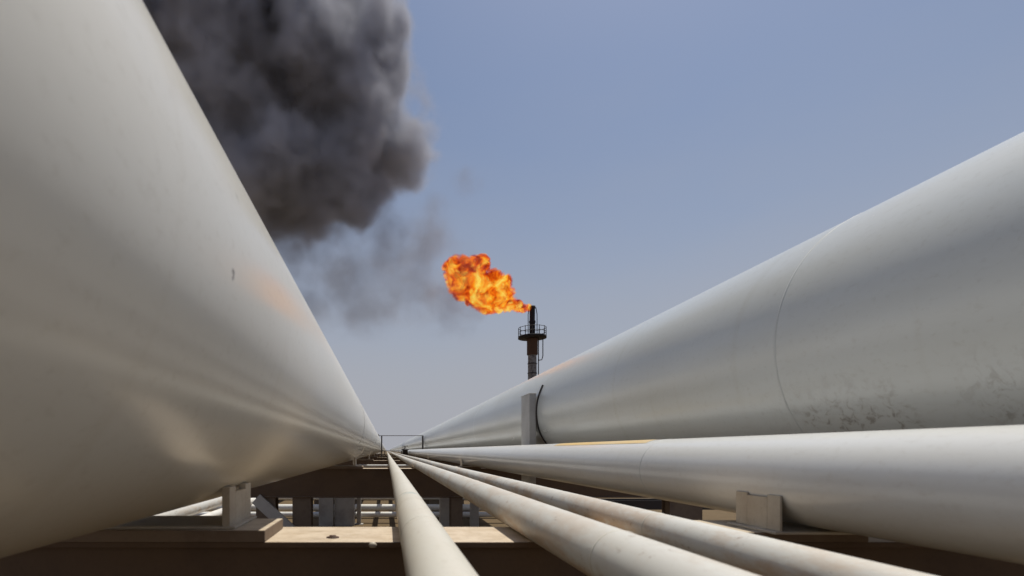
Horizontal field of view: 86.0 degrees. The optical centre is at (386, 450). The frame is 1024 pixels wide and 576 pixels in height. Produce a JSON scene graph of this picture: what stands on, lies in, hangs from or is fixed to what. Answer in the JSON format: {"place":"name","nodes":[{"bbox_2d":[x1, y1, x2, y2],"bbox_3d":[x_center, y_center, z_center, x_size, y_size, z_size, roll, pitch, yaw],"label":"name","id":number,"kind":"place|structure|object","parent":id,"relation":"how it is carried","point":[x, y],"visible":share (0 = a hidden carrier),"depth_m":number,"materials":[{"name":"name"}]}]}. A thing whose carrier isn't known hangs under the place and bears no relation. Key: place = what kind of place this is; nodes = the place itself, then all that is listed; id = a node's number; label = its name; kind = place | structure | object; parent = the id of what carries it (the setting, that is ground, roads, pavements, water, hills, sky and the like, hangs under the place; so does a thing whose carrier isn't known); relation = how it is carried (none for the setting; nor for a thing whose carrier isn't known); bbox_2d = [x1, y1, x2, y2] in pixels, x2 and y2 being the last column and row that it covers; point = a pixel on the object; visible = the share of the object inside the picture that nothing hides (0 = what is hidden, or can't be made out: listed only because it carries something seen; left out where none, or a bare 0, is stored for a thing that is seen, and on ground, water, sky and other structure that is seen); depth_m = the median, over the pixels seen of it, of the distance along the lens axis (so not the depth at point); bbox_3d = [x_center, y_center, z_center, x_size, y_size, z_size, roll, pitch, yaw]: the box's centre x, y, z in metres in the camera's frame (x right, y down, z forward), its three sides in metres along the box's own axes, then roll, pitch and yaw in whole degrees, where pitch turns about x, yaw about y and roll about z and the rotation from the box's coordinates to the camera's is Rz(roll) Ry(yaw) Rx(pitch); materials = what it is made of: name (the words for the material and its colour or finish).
{"place":"outdoors","nodes":[
{"label":"outdoors","id":0,"kind":"place"},
{"bbox_2d":[353,460,411,466],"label":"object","id":1,"kind":"object","parent":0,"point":[381,465],"visible":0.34,"depth_m":17.76,"materials":[{"name":"white paint"}]},
{"bbox_2d":[205,451,735,526],"bbox_3d":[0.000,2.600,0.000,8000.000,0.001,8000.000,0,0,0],"label":"ground","id":2,"kind":"structure","parent":0,"point":[495,522],"depth_m":20.44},
{"bbox_2d":[319,498,354,525],"bbox_3d":[-1.725,1.680,18.525,1.350,1.880,0.550,0,0,0],"label":"support frame","id":3,"kind":"object","parent":2,"relation":"on","point":[336,511],"visible":0.39,"depth_m":18.42,"materials":[{"name":"grey paint"}]},
{"bbox_2d":[193,512,492,516],"bbox_3d":[-12.700,2.411,19.200,34.600,0.419,0.200,0,0,0],"label":"crossing pipe","id":4,"kind":"object","parent":2,"relation":"on","point":[386,514],"visible":0.12,"depth_m":19.11,"materials":[{"name":"grey metal"}]},
{"bbox_2d":[208,504,483,517],"bbox_3d":[-12.700,2.346,20.600,34.600,0.548,0.257,0,0,0],"label":"crossing pipe","id":5,"kind":"object","parent":2,"relation":"on","point":[367,507],"visible":0.19,"depth_m":20.48,"materials":[{"name":"white metal"}]},
{"bbox_2d":[355,498,362,524],"bbox_3d":[-0.980,1.660,18.900,0.300,1.920,0.400,0,0,0],"label":"steel post","id":6,"kind":"object","parent":2,"relation":"on","point":[358,511],"visible":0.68,"depth_m":18.78,"materials":[{"name":"grey metal"}]},
{"bbox_2d":[278,498,465,511],"bbox_3d":[-12.700,2.251,22.600,34.600,0.739,0.200,0,0,0],"label":"crossing pipe","id":7,"kind":"object","parent":2,"relation":"on","point":[372,499],"visible":0.09,"depth_m":22.51,"materials":[{"name":"grey metal"}]},
{"bbox_2d":[314,459,469,503],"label":"support beam","id":8,"kind":"structure","parent":2,"relation":"on","point":[373,462],"depth_m":24.71,"materials":[{"name":"metal"}]},
{"bbox_2d":[359,457,429,459],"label":"support beam","id":9,"kind":"structure","parent":2,"relation":"on","point":[384,458],"depth_m":35.71,"materials":[{"name":"metal"}]},
{"bbox_2d":[0,0,385,557],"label":"pipeline","id":10,"kind":"object","parent":9,"relation":"on","point":[164,346],"visible":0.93,"depth_m":1.08,"materials":[{"name":"paint"}]},
{"bbox_2d":[378,434,423,456],"bbox_3d":[0.885,-0.240,36.208,3.250,1.800,0.255,0,0,0],"label":"portal frame","id":11,"kind":"object","parent":9,"relation":"on","point":[402,435],"visible":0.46,"depth_m":36.26,"materials":[{"name":"metal"}]},
{"bbox_2d":[390,132,1023,449],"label":"pipeline","id":12,"kind":"object","parent":9,"relation":"on","point":[903,310],"visible":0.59,"depth_m":3.06,"materials":[{"name":"paint"}]},
{"bbox_2d":[391,425,1023,564],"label":"pipeline","id":13,"kind":"object","parent":9,"relation":"on","point":[958,489],"visible":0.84,"depth_m":2.35,"materials":[{"name":"grey paint"}]},
{"bbox_2d":[370,455,418,456],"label":"support beam","id":14,"kind":"structure","parent":2,"relation":"on","point":[391,456],"depth_m":46.71,"materials":[{"name":"metal"}]},
{"bbox_2d":[401,446,408,454],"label":"valve","id":15,"kind":"object","parent":14,"relation":"on","point":[404,451],"visible":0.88,"depth_m":46.80,"materials":[{"name":"metal"}]},
{"bbox_2d":[387,452,477,575],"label":"pipeline","id":16,"kind":"object","parent":14,"relation":"on","point":[429,547],"visible":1,"depth_m":1.74,"materials":[{"name":"beige paint"}]},
{"bbox_2d":[439,498,448,526],"bbox_3d":[1.880,1.660,17.400,0.460,1.920,0.400,0,0,0],"label":"steel post","id":17,"kind":"object","parent":2,"relation":"on","point":[444,512],"visible":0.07,"depth_m":17.28,"materials":[{"name":"grey metal"}]},
{"bbox_2d":[470,502,478,526],"bbox_3d":[2.860,1.660,17.400,0.420,1.920,0.400,0,0,0],"label":"steel post","id":18,"kind":"object","parent":2,"relation":"on","point":[474,515],"depth_m":17.28,"materials":[{"name":"grey metal"}]},
{"bbox_2d":[251,466,701,526],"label":"support beam","id":19,"kind":"structure","parent":2,"relation":"on","point":[302,491],"depth_m":13.71,"materials":[{"name":"metal"}]},
{"bbox_2d":[0,519,1023,575],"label":"support beam","id":20,"kind":"structure","parent":2,"relation":"on","point":[264,547],"depth_m":2.71,"materials":[{"name":"paint"}]},
{"bbox_2d":[388,451,759,575],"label":"pipeline","id":21,"kind":"object","parent":20,"relation":"on","point":[587,546],"visible":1,"depth_m":1.90,"materials":[{"name":"white paint"}]},
{"bbox_2d":[389,451,935,575],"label":"pipeline","id":22,"kind":"object","parent":20,"relation":"on","point":[758,554],"visible":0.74,"depth_m":2.08,"materials":[{"name":"white paint"}]},
{"bbox_2d":[521,393,535,484],"bbox_3d":[2.453,0.827,9.225,0.240,3.587,0.750,0,0,0],"label":"guide post","id":23,"kind":"object","parent":2,"relation":"on","point":[528,420],"visible":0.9,"depth_m":9.02,"materials":[{"name":"grey metal"}]},
{"bbox_2d":[518,305,546,379],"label":"flare stack","id":24,"kind":"object","parent":2,"relation":"on","point":[532,338],"visible":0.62,"depth_m":99.32,"materials":[{"name":"paint"}]},
{"bbox_2d":[142,0,1023,449],"label":"sky","id":25,"kind":"structure","parent":0,"point":[426,175],"materials":[{"name":"blue"}]},
{"bbox_2d":[597,498,714,509],"bbox_3d":[9.800,2.085,17.000,9.000,1.070,0.600,0,0,0],"label":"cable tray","id":26,"kind":"object","parent":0,"point":[649,503],"depth_m":16.70,"materials":[{"name":"metal"}]},
{"bbox_3d":[-5.475,2.240,21.000,0.950,0.820,0.320,0,0,0],"label":"pipe sleeper","id":27,"kind":"object","parent":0,"visible":0},
{"bbox_2d":[154,453,376,515],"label":"pipeline","id":28,"kind":"object","parent":27,"relation":"on","point":[195,509],"visible":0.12,"depth_m":14.97,"materials":[{"name":"white paint"}]},
{"bbox_2d":[200,453,379,515],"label":"pipeline","id":29,"kind":"object","parent":27,"relation":"on","point":[217,512],"visible":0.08,"depth_m":16.34,"materials":[{"name":"white paint"}]}
]}

